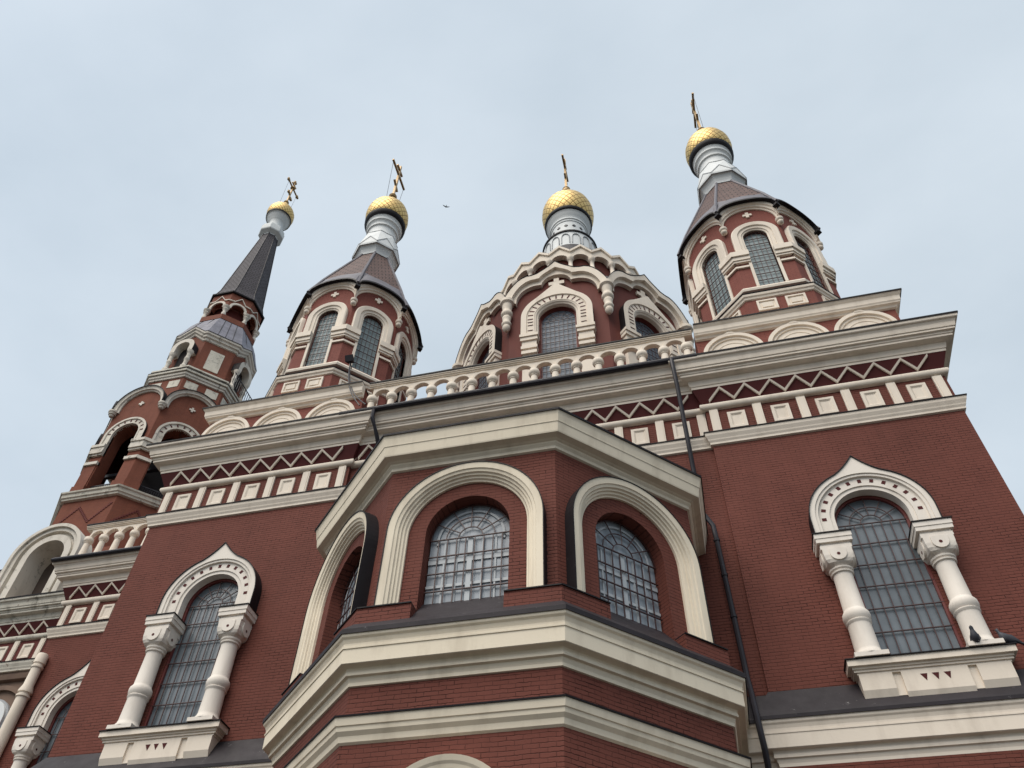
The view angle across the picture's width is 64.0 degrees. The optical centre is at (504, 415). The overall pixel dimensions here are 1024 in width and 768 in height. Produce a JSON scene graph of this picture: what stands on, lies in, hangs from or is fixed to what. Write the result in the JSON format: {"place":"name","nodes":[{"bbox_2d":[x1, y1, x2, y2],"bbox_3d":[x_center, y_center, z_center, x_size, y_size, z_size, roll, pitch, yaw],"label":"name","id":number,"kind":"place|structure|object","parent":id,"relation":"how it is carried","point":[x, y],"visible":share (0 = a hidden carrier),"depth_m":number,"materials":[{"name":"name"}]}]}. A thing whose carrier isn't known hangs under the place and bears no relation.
{"place":"outdoors","nodes":[
{"label":"outdoors","id":0,"kind":"place"},
{"bbox_2d":[0,92,1023,767],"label":"church","id":1,"kind":"structure","parent":0,"point":[592,508],"depth_m":19.47,"materials":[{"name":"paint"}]},
{"bbox_2d":[11,660,90,767],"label":"arched window","id":2,"kind":"structure","parent":1,"relation":"in","point":[34,740],"depth_m":26.06,"materials":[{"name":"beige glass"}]},
{"bbox_2d":[98,542,261,765],"bbox_3d":[-7.798,5.722,20.584,3.120,6.225,0.685,-9,-48,10],"label":"arched window","id":3,"kind":"structure","parent":1,"relation":"in","point":[182,720],"depth_m":20.26,"materials":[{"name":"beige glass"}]},
{"bbox_2d":[288,510,378,685],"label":"apse window","id":4,"kind":"structure","parent":1,"relation":"in","point":[357,594],"depth_m":17.43,"materials":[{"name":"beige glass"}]},
{"bbox_2d":[345,354,353,368],"bbox_3d":[-5.712,-1.972,30.378,0.320,0.379,0.432,-9,-48,10],"label":"floodlight","id":5,"kind":"object","parent":1,"relation":"on","point":[349,358],"visible":1,"depth_m":30.33,"materials":[{"name":"paint"}]},
{"bbox_2d":[348,362,365,405],"bbox_3d":[-5.084,-1.194,27.659,0.294,4.971,2.935,27,-52,-21],"label":"cable","id":6,"kind":"object","parent":5,"relation":"hanging from","point":[351,387],"visible":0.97,"depth_m":26.73,"materials":[{"name":"paint"}]},
{"bbox_2d":[374,461,546,604],"bbox_3d":[-0.712,2.260,15.716,3.110,3.263,0.575,-9,-48,10],"label":"apse window","id":7,"kind":"structure","parent":1,"relation":"in","point":[469,557],"depth_m":15.72,"materials":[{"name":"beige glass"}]},
{"bbox_2d":[565,476,714,643],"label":"apse window","id":8,"kind":"structure","parent":1,"relation":"in","point":[626,576],"depth_m":16.04,"materials":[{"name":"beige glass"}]},
{"bbox_2d":[808,455,1020,698],"bbox_3d":[8.314,3.170,17.619,3.120,6.225,0.685,-9,-48,10],"label":"arched window","id":9,"kind":"structure","parent":1,"relation":"in","point":[905,638],"depth_m":17.26,"materials":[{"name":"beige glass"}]},
{"bbox_2d":[969,625,980,642],"bbox_3d":[9.079,4.331,15.761,0.202,0.296,0.587,-21,-79,20],"label":"pigeon","id":10,"kind":"object","parent":1,"relation":"on","point":[975,636],"visible":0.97,"depth_m":15.71,"materials":[{"name":"grey"}]},
{"bbox_2d":[995,628,1023,644],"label":"pigeon","id":11,"kind":"object","parent":1,"relation":"on","point":[1008,638],"visible":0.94,"depth_m":15.63,"materials":[{"name":"grey"}]},
{"bbox_2d":[0,0,1023,569],"label":"sky","id":12,"kind":"structure","parent":0,"point":[147,147],"materials":[{"name":"grey"}]}
]}

